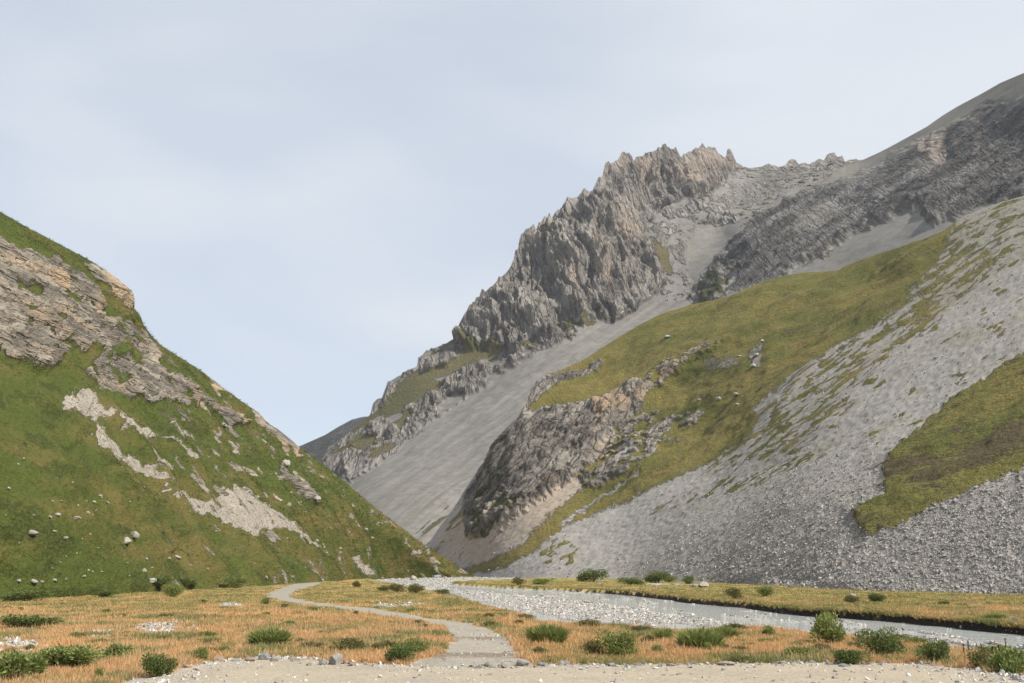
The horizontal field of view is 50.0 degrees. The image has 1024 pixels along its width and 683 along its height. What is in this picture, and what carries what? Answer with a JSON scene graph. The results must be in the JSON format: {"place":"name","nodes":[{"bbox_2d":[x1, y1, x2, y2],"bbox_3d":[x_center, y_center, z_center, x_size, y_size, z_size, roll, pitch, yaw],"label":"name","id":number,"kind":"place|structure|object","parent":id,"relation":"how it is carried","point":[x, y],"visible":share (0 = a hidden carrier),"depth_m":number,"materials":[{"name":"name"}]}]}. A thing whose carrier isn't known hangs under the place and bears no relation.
{"place":"outdoors","nodes":[
{"label":"outdoors","id":0,"kind":"place"},
{"bbox_2d":[0,211,477,599],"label":"hill","id":1,"kind":"structure","parent":0,"point":[22,338],"depth_m":190.81,"materials":[{"name":"green plant"}]},
{"bbox_2d":[28,530,38,535],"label":"boulder","id":2,"kind":"object","parent":1,"relation":"on","point":[33,532],"visible":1,"depth_m":112.78,"materials":[{"name":"stone"}]},
{"bbox_2d":[124,537,131,543],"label":"boulder","id":3,"kind":"object","parent":1,"relation":"on","point":[127,540],"visible":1,"depth_m":143.54,"materials":[{"name":"stone"}]},
{"bbox_2d":[131,531,139,537],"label":"boulder","id":4,"kind":"object","parent":1,"relation":"on","point":[135,534],"visible":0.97,"depth_m":147.16,"materials":[{"name":"stone"}]},
{"bbox_2d":[153,574,174,590],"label":"willow shrub","id":5,"kind":"object","parent":1,"relation":"on","point":[162,579],"visible":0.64,"depth_m":140.71,"materials":[{"name":"green plant"}]},
{"bbox_2d":[62,385,429,574],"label":"white rubble","id":6,"kind":"object","parent":1,"relation":"on","point":[188,498],"visible":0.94,"depth_m":206.54,"materials":[{"name":"stone"}]},
{"bbox_2d":[299,416,367,462],"bbox_3d":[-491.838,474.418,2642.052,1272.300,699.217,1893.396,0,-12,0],"label":"distant hill","id":7,"kind":"structure","parent":0,"point":[317,448],"depth_m":2544.14,"materials":[{"name":"grey stone"}]},
{"bbox_2d":[0,577,1023,682],"bbox_3d":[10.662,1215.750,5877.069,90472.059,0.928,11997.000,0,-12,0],"label":"ground","id":8,"kind":"structure","parent":0,"point":[972,626],"depth_m":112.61,"materials":[{"name":"brown plant"}]},
{"bbox_2d":[1,647,22,652],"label":"leafy tuft","id":9,"kind":"object","parent":8,"relation":"on","point":[13,649],"visible":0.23,"depth_m":37.88,"materials":[{"name":"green plant"}]},
{"bbox_2d":[0,650,49,679],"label":"herb clump","id":10,"kind":"object","parent":8,"relation":"on","point":[17,661],"visible":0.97,"depth_m":28.90,"materials":[{"name":"green plant"}]},
{"bbox_2d":[1,588,53,600],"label":"willow shrub","id":11,"kind":"object","parent":8,"relation":"on","point":[30,594],"visible":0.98,"depth_m":101.72,"materials":[{"name":"green plant"}]},
{"bbox_2d":[24,643,34,649],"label":"grass tuft","id":12,"kind":"object","parent":8,"relation":"on","point":[30,645],"visible":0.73,"depth_m":40.66,"materials":[{"name":"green plant"}]},
{"bbox_2d":[0,614,64,627],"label":"willow shrub","id":13,"kind":"object","parent":8,"relation":"on","point":[25,619],"visible":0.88,"depth_m":53.30,"materials":[{"name":"green plant"}]},
{"bbox_2d":[35,643,103,667],"bbox_3d":[-13.248,9.464,32.844,2.204,0.890,1.448,1,-12,-5],"label":"herb clump","id":14,"kind":"object","parent":8,"relation":"on","point":[70,656],"visible":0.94,"depth_m":32.59,"materials":[{"name":"green plant"}]},
{"bbox_2d":[69,631,90,638],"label":"grass tuft","id":15,"kind":"object","parent":8,"relation":"on","point":[76,634],"visible":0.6,"depth_m":46.55,"materials":[{"name":"green plant"}]},
{"bbox_2d":[94,667,104,676],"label":"leafy tuft","id":16,"kind":"object","parent":8,"relation":"on","point":[97,672],"visible":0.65,"depth_m":29.78,"materials":[{"name":"green plant"}]},
{"bbox_2d":[90,638,113,643],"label":"grass tuft","id":17,"kind":"object","parent":8,"relation":"on","point":[95,640],"visible":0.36,"depth_m":44.20,"materials":[{"name":"green plant"}]},
{"bbox_2d":[97,589,115,596],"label":"willow shrub","id":18,"kind":"object","parent":8,"relation":"on","point":[105,593],"visible":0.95,"depth_m":115.86,"materials":[{"name":"green plant"}]},
{"bbox_2d":[96,642,138,657],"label":"leafy tuft","id":19,"kind":"object","parent":8,"relation":"on","point":[119,649],"visible":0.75,"depth_m":36.13,"materials":[{"name":"green plant"}]},
{"bbox_2d":[139,652,178,677],"bbox_3d":[-9.920,9.063,30.773,0.731,0.802,1.269,-4,-12,20],"label":"willow shrub","id":20,"kind":"object","parent":8,"relation":"on","point":[160,666],"visible":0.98,"depth_m":30.57,"materials":[{"name":"green plant"}]},
{"bbox_2d":[153,635,171,638],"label":"grass tuft","id":21,"kind":"object","parent":8,"relation":"on","point":[160,636],"visible":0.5,"depth_m":46.82,"materials":[{"name":"green plant"}]},
{"bbox_2d":[161,583,185,596],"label":"willow shrub","id":22,"kind":"object","parent":8,"relation":"on","point":[171,591],"visible":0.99,"depth_m":115.80,"materials":[{"name":"green plant"}]},
{"bbox_2d":[178,576,196,589],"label":"willow shrub","id":23,"kind":"object","parent":8,"relation":"on","point":[188,583],"visible":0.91,"depth_m":153.01,"materials":[{"name":"green plant"}]},
{"bbox_2d":[191,646,207,661],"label":"willow shrub","id":24,"kind":"object","parent":8,"relation":"on","point":[200,653],"visible":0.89,"depth_m":35.88,"materials":[{"name":"green plant"}]},
{"bbox_2d":[195,630,217,636],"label":"grass tuft","id":25,"kind":"object","parent":8,"relation":"on","point":[208,633],"visible":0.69,"depth_m":48.04,"materials":[{"name":"green plant"}]},
{"bbox_2d":[197,636,223,642],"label":"grass tuft","id":26,"kind":"object","parent":8,"relation":"on","point":[218,639],"visible":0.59,"depth_m":44.41,"materials":[{"name":"green plant"}]},
{"bbox_2d":[215,645,229,651],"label":"grass tuft","id":27,"kind":"object","parent":8,"relation":"on","point":[226,647],"visible":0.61,"depth_m":38.77,"materials":[{"name":"green plant"}]},
{"bbox_2d":[221,577,253,587],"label":"willow shrub","id":28,"kind":"object","parent":8,"relation":"on","point":[235,582],"visible":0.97,"depth_m":167.82,"materials":[{"name":"green plant"}]},
{"bbox_2d":[260,597,270,603],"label":"willow shrub","id":29,"kind":"object","parent":8,"relation":"on","point":[266,600],"visible":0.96,"depth_m":93.27,"materials":[{"name":"green plant"}]},
{"bbox_2d":[244,625,299,644],"bbox_3d":[-9.483,11.579,43.197,2.291,0.894,1.879,2,-12,-7],"label":"rush tuft","id":30,"kind":"object","parent":8,"relation":"on","point":[270,635],"visible":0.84,"depth_m":42.84,"materials":[{"name":"green plant"}]},
{"bbox_2d":[298,640,326,648],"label":"grass tuft","id":31,"kind":"object","parent":8,"relation":"on","point":[313,644],"visible":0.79,"depth_m":40.99,"materials":[{"name":"green plant"}]},
{"bbox_2d":[306,606,319,610],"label":"grass tuft","id":32,"kind":"object","parent":8,"relation":"on","point":[311,608],"visible":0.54,"depth_m":76.30,"materials":[{"name":"green plant"}]},
{"bbox_2d":[328,637,369,650],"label":"leafy tuft","id":33,"kind":"object","parent":8,"relation":"on","point":[348,643],"visible":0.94,"depth_m":39.95,"materials":[{"name":"green plant"}]},
{"bbox_2d":[352,580,361,586],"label":"willow shrub","id":34,"kind":"object","parent":8,"relation":"on","point":[355,583],"visible":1,"depth_m":172.46,"materials":[{"name":"green plant"}]},
{"bbox_2d":[368,642,386,649],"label":"grass tuft","id":35,"kind":"object","parent":8,"relation":"on","point":[375,645],"visible":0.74,"depth_m":39.73,"materials":[{"name":"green plant"}]},
{"bbox_2d":[373,639,396,646],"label":"leafy tuft","id":36,"kind":"object","parent":8,"relation":"on","point":[389,643],"visible":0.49,"depth_m":40.44,"materials":[{"name":"green plant"}]},
{"bbox_2d":[384,583,406,591],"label":"willow shrub","id":37,"kind":"object","parent":8,"relation":"on","point":[395,587],"visible":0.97,"depth_m":138.29,"materials":[{"name":"green plant"}]},
{"bbox_2d":[267,582,532,667],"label":"trail","id":38,"kind":"object","parent":8,"relation":"on","point":[466,645],"visible":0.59,"depth_m":45.24,"materials":[{"name":"beige gravel"}]},
{"bbox_2d":[384,640,418,662],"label":"willow shrub","id":39,"kind":"object","parent":8,"relation":"on","point":[404,651],"visible":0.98,"depth_m":34.96,"materials":[{"name":"green plant"}]},
{"bbox_2d":[408,583,424,592],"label":"willow shrub","id":40,"kind":"object","parent":8,"relation":"on","point":[414,588],"visible":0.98,"depth_m":136.61,"materials":[{"name":"green plant"}]},
{"bbox_2d":[405,636,429,653],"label":"leafy tuft","id":41,"kind":"object","parent":8,"relation":"on","point":[420,646],"visible":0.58,"depth_m":38.04,"materials":[{"name":"green plant"}]},
{"bbox_2d":[434,588,449,593],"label":"willow shrub","id":42,"kind":"object","parent":8,"relation":"on","point":[441,591],"visible":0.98,"depth_m":129.24,"materials":[{"name":"green plant"}]},
{"bbox_2d":[482,620,497,625],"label":"grass tuft","id":43,"kind":"object","parent":8,"relation":"on","point":[486,622],"visible":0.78,"depth_m":57.90,"materials":[{"name":"green plant"}]},
{"bbox_2d":[483,613,496,617],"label":"willow shrub","id":44,"kind":"object","parent":8,"relation":"on","point":[491,615],"visible":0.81,"depth_m":65.98,"materials":[{"name":"green plant"}]},
{"bbox_2d":[0,601,1023,682],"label":"verge rubble","id":45,"kind":"object","parent":8,"relation":"on","point":[1017,677],"visible":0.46,"depth_m":43.95,"materials":[{"name":"stone"}]},
{"bbox_2d":[510,576,526,584],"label":"willow shrub","id":46,"kind":"object","parent":8,"relation":"on","point":[518,581],"visible":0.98,"depth_m":197.58,"materials":[{"name":"green plant"}]},
{"bbox_2d":[516,612,535,618],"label":"willow shrub","id":47,"kind":"object","parent":8,"relation":"on","point":[526,616],"visible":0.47,"depth_m":65.25,"materials":[{"name":"green plant"}]},
{"bbox_2d":[531,646,542,652],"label":"grass tuft","id":48,"kind":"object","parent":8,"relation":"on","point":[540,648],"visible":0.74,"depth_m":38.60,"materials":[{"name":"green plant"}]},
{"bbox_2d":[532,578,553,584],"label":"willow shrub","id":49,"kind":"object","parent":8,"relation":"on","point":[538,581],"visible":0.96,"depth_m":203.59,"materials":[{"name":"green plant"}]},
{"bbox_2d":[521,620,572,643],"bbox_3d":[1.429,11.619,43.816,2.355,1.041,1.964,-5,-13,23],"label":"rush tuft","id":50,"kind":"object","parent":8,"relation":"on","point":[555,633],"visible":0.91,"depth_m":43.39,"materials":[{"name":"green plant"}]},
{"bbox_2d":[574,618,603,626],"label":"leafy tuft","id":51,"kind":"object","parent":8,"relation":"on","point":[585,623],"visible":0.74,"depth_m":55.09,"materials":[{"name":"green plant"}]},
{"bbox_2d":[575,568,608,581],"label":"willow shrub","id":52,"kind":"object","parent":8,"relation":"on","point":[586,575],"visible":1,"depth_m":240.09,"materials":[{"name":"green plant"}]},
{"bbox_2d":[579,638,606,653],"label":"leafy tuft","id":53,"kind":"object","parent":8,"relation":"on","point":[590,645],"visible":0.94,"depth_m":38.62,"materials":[{"name":"green plant"}]},
{"bbox_2d":[593,630,638,656],"bbox_3d":[3.693,10.564,38.259,1.352,1.013,1.526,7,-14,-31],"label":"shrub","id":54,"kind":"object","parent":8,"relation":"on","point":[613,643],"visible":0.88,"depth_m":38.15,"materials":[{"name":"green plant"}]},
{"bbox_2d":[616,576,644,584],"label":"willow shrub","id":55,"kind":"object","parent":8,"relation":"on","point":[633,580],"visible":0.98,"depth_m":197.58,"materials":[{"name":"green plant"}]},
{"bbox_2d":[629,625,653,630],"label":"leafy tuft","id":56,"kind":"object","parent":8,"relation":"on","point":[642,627],"visible":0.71,"depth_m":52.51,"materials":[{"name":"green plant"}]},
{"bbox_2d":[640,634,657,641],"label":"leafy tuft","id":57,"kind":"object","parent":8,"relation":"on","point":[650,638],"visible":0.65,"depth_m":43.54,"materials":[{"name":"green plant"}]},
{"bbox_2d":[644,570,670,582],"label":"willow shrub","id":58,"kind":"object","parent":8,"relation":"on","point":[656,576],"visible":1,"depth_m":224.14,"materials":[{"name":"green plant"}]},
{"bbox_2d":[651,644,663,651],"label":"grass tuft","id":59,"kind":"object","parent":8,"relation":"on","point":[655,647],"visible":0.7,"depth_m":38.85,"materials":[{"name":"green plant"}]},
{"bbox_2d":[651,628,673,638],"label":"leafy tuft","id":60,"kind":"object","parent":8,"relation":"on","point":[663,633],"visible":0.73,"depth_m":46.00,"materials":[{"name":"green plant"}]},
{"bbox_2d":[661,575,676,581],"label":"willow shrub","id":61,"kind":"object","parent":8,"relation":"on","point":[670,579],"visible":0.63,"depth_m":231.81,"materials":[{"name":"green plant"}]},
{"bbox_2d":[682,575,694,583],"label":"willow shrub","id":62,"kind":"object","parent":8,"relation":"on","point":[688,580],"visible":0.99,"depth_m":209.56,"materials":[{"name":"green plant"}]},
{"bbox_2d":[668,626,728,648],"bbox_3d":[6.975,11.003,40.808,2.378,1.027,1.984,3,-12,-13],"label":"rush tuft","id":63,"kind":"object","parent":8,"relation":"on","point":[698,637],"visible":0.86,"depth_m":40.50,"materials":[{"name":"green plant"}]},
{"bbox_2d":[376,576,1023,648],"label":"river gravel","id":64,"kind":"structure","parent":8,"relation":"on","point":[633,613],"depth_m":87.26,"materials":[{"name":"grey gravel"}]},
{"bbox_2d":[703,642,712,650],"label":"grass tuft","id":65,"kind":"object","parent":8,"relation":"on","point":[706,645],"visible":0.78,"depth_m":39.84,"materials":[{"name":"green plant"}]},
{"bbox_2d":[709,626,742,637],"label":"rush tuft","id":66,"kind":"object","parent":8,"relation":"on","point":[730,631],"visible":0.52,"depth_m":46.81,"materials":[{"name":"green plant"}]},
{"bbox_2d":[719,622,744,628],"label":"leafy tuft","id":67,"kind":"object","parent":8,"relation":"on","point":[733,624],"visible":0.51,"depth_m":53.18,"materials":[{"name":"green plant"}]},
{"bbox_2d":[722,586,743,598],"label":"willow shrub","id":68,"kind":"object","parent":8,"relation":"on","point":[734,593],"visible":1,"depth_m":110.23,"materials":[{"name":"green plant"}]},
{"bbox_2d":[453,581,1023,628],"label":"bank grass","id":69,"kind":"structure","parent":8,"relation":"on","point":[978,620],"depth_m":78.70,"materials":[{"name":"green plant"}]},
{"bbox_2d":[720,654,757,662],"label":"leafy tuft","id":70,"kind":"object","parent":8,"relation":"on","point":[731,657],"visible":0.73,"depth_m":35.32,"materials":[{"name":"green plant"}]},
{"bbox_2d":[730,644,747,649],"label":"grass tuft","id":71,"kind":"object","parent":8,"relation":"on","point":[740,647],"visible":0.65,"depth_m":39.86,"materials":[{"name":"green plant"}]},
{"bbox_2d":[755,585,774,596],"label":"willow shrub","id":72,"kind":"object","parent":8,"relation":"on","point":[766,591],"visible":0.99,"depth_m":117.81,"materials":[{"name":"green plant"}]},
{"bbox_2d":[757,637,778,642],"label":"grass tuft","id":73,"kind":"object","parent":8,"relation":"on","point":[767,639],"visible":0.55,"depth_m":44.13,"materials":[{"name":"yellow plant"}]},
{"bbox_2d":[761,625,775,634],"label":"leafy tuft","id":74,"kind":"object","parent":8,"relation":"on","point":[768,629],"visible":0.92,"depth_m":48.06,"materials":[{"name":"green plant"}]},
{"bbox_2d":[782,645,818,656],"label":"leafy tuft","id":75,"kind":"object","parent":8,"relation":"on","point":[802,650],"visible":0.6,"depth_m":37.36,"materials":[{"name":"green plant"}]},
{"bbox_2d":[807,643,835,650],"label":"leafy tuft","id":76,"kind":"object","parent":8,"relation":"on","point":[817,645],"visible":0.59,"depth_m":40.04,"materials":[{"name":"green plant"}]},
{"bbox_2d":[809,610,846,642],"bbox_3d":[12.579,11.447,43.745,1.488,1.487,1.824,-3,-12,15],"label":"willow shrub","id":77,"kind":"object","parent":8,"relation":"on","point":[825,626],"visible":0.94,"depth_m":43.40,"materials":[{"name":"green plant"}]},
{"bbox_2d":[843,594,860,602],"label":"willow shrub","id":78,"kind":"object","parent":8,"relation":"on","point":[848,598],"visible":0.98,"depth_m":95.98,"materials":[{"name":"green plant"}]},
{"bbox_2d":[832,648,872,664],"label":"willow shrub","id":79,"kind":"object","parent":8,"relation":"on","point":[849,656],"visible":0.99,"depth_m":34.34,"materials":[{"name":"green plant"}]},
{"bbox_2d":[867,592,886,601],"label":"willow shrub","id":80,"kind":"object","parent":8,"relation":"on","point":[874,597],"visible":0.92,"depth_m":98.44,"materials":[{"name":"green plant"}]},
{"bbox_2d":[852,625,906,654],"bbox_3d":[12.833,10.477,38.248,1.867,1.183,1.126,0,-12,1],"label":"willow shrub","id":81,"kind":"object","parent":8,"relation":"on","point":[889,644],"visible":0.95,"depth_m":38.18,"materials":[{"name":"green plant"}]},
{"bbox_2d":[892,634,915,641],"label":"leafy tuft","id":82,"kind":"object","parent":8,"relation":"on","point":[907,636],"visible":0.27,"depth_m":44.30,"materials":[{"name":"green plant"}]},
{"bbox_2d":[904,636,928,643],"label":"grass tuft","id":83,"kind":"object","parent":8,"relation":"on","point":[916,640],"visible":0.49,"depth_m":43.11,"materials":[{"name":"green plant"}]},
{"bbox_2d":[914,640,949,661],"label":"willow shrub","id":84,"kind":"object","parent":8,"relation":"on","point":[936,650],"visible":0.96,"depth_m":35.41,"materials":[{"name":"green plant"}]},
{"bbox_2d":[966,646,994,668],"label":"leafy tuft","id":85,"kind":"object","parent":8,"relation":"on","point":[976,659],"visible":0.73,"depth_m":33.27,"materials":[{"name":"green plant"}]},
{"bbox_2d":[962,638,1010,656],"bbox_3d":[15.230,9.929,35.219,1.544,0.803,0.262,-1,-12,6],"label":"dried dock","id":86,"kind":"object","parent":8,"relation":"on","point":[983,647],"visible":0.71,"depth_m":35.22,"materials":[{"name":"brown plant"}]},
{"bbox_2d":[979,612,1008,618],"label":"willow shrub","id":87,"kind":"object","parent":8,"relation":"on","point":[992,614],"visible":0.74,"depth_m":65.80,"materials":[{"name":"green plant"}]},
{"bbox_2d":[981,645,1010,652],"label":"leafy tuft","id":88,"kind":"object","parent":8,"relation":"on","point":[995,648],"visible":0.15,"depth_m":36.63,"materials":[{"name":"green plant"}]},
{"bbox_2d":[986,645,1023,673],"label":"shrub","id":89,"kind":"object","parent":8,"relation":"on","point":[1009,660],"visible":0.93,"depth_m":31.44,"materials":[{"name":"green plant"}]},
{"bbox_2d":[0,0,1023,446],"label":"sky","id":90,"kind":"structure","parent":0,"point":[300,202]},
{"bbox_2d":[139,658,1023,682],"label":"gravel road","id":91,"kind":"structure","parent":0,"point":[268,672],"depth_m":31.08,"materials":[{"name":"beige gravel"}]},
{"bbox_2d":[213,655,224,660],"bbox_3d":[-9.473,10.278,35.588,0.394,0.215,0.315,6,-13,-29],"label":"roadside stone","id":92,"kind":"object","parent":91,"relation":"on","point":[218,658],"visible":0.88,"depth_m":35.54,"materials":[{"name":"beige stone"}]},
{"bbox_2d":[258,652,269,659],"bbox_3d":[-8.181,10.370,36.223,0.398,0.228,0.430,-5,-4,-12],"label":"roadside stone","id":93,"kind":"object","parent":91,"relation":"on","point":[265,656],"visible":0.99,"depth_m":36.08,"materials":[{"name":"grey stone"}]},
{"bbox_2d":[269,656,278,661],"bbox_3d":[-7.718,10.297,35.589,0.295,0.154,0.271,-7,-2,-1],"label":"roadside stone","id":94,"kind":"object","parent":91,"relation":"on","point":[274,658],"visible":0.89,"depth_m":35.52,"materials":[{"name":"stone"}]},
{"bbox_2d":[318,658,327,664],"bbox_3d":[-5.916,10.012,34.345,0.300,0.205,0.214,-8,-15,31],"label":"roadside stone","id":95,"kind":"object","parent":91,"relation":"on","point":[323,661],"visible":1,"depth_m":34.28,"materials":[{"name":"stone"}]},
{"bbox_2d":[328,653,343,664],"bbox_3d":[-5.580,10.000,34.570,0.398,0.370,0.505,-5,-13,22],"label":"roadside stone","id":96,"kind":"object","parent":91,"relation":"on","point":[336,658],"visible":0.98,"depth_m":34.41,"materials":[{"name":"stone"}]},
{"bbox_2d":[501,662,510,667],"bbox_3d":[-0.186,9.927,33.648,0.342,0.166,0.372,10,-5,-2],"label":"roadside stone","id":97,"kind":"object","parent":91,"relation":"on","point":[505,665],"visible":0.88,"depth_m":33.54,"materials":[{"name":"stone"}]},
{"bbox_2d":[516,659,528,665],"bbox_3d":[0.322,10.178,34.839,0.413,0.196,0.446,3,-18,-9],"label":"roadside stone","id":98,"kind":"object","parent":91,"relation":"on","point":[521,662],"visible":0.94,"depth_m":34.68,"materials":[{"name":"stone"}]},
{"bbox_2d":[136,614,1022,682],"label":"road grit","id":99,"kind":"object","parent":91,"relation":"on","point":[1002,678],"visible":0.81,"depth_m":32.27,"materials":[{"name":"gravel"}]},
{"bbox_2d":[717,661,735,665],"bbox_3d":[6.676,10.024,34.200,0.567,0.132,0.520,4,-14,-16],"label":"roadside stone","id":100,"kind":"object","parent":91,"relation":"on","point":[726,662],"visible":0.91,"depth_m":34.01,"materials":[{"name":"stone"}]},
{"bbox_2d":[321,73,1023,545],"bbox_3d":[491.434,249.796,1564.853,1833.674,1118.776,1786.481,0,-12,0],"label":"mountain","id":101,"kind":"structure","parent":0,"point":[627,243],"depth_m":1268.09,"materials":[{"name":"grey stone"}]},
{"bbox_2d":[374,580,1023,652],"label":"river","id":102,"kind":"structure","parent":0,"point":[716,612],"depth_m":80.22,"materials":[{"name":"grey gravel"}]},
{"bbox_2d":[427,196,1023,593],"bbox_3d":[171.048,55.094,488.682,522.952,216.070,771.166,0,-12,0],"label":"mountain slope","id":103,"kind":"structure","parent":0,"point":[642,388],"depth_m":381.98,"materials":[{"name":"grey stone"}]},
{"bbox_2d":[428,196,1023,593],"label":"scree rubble","id":104,"kind":"object","parent":103,"relation":"on","point":[980,578],"visible":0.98,"depth_m":170.75,"materials":[{"name":"stone"}]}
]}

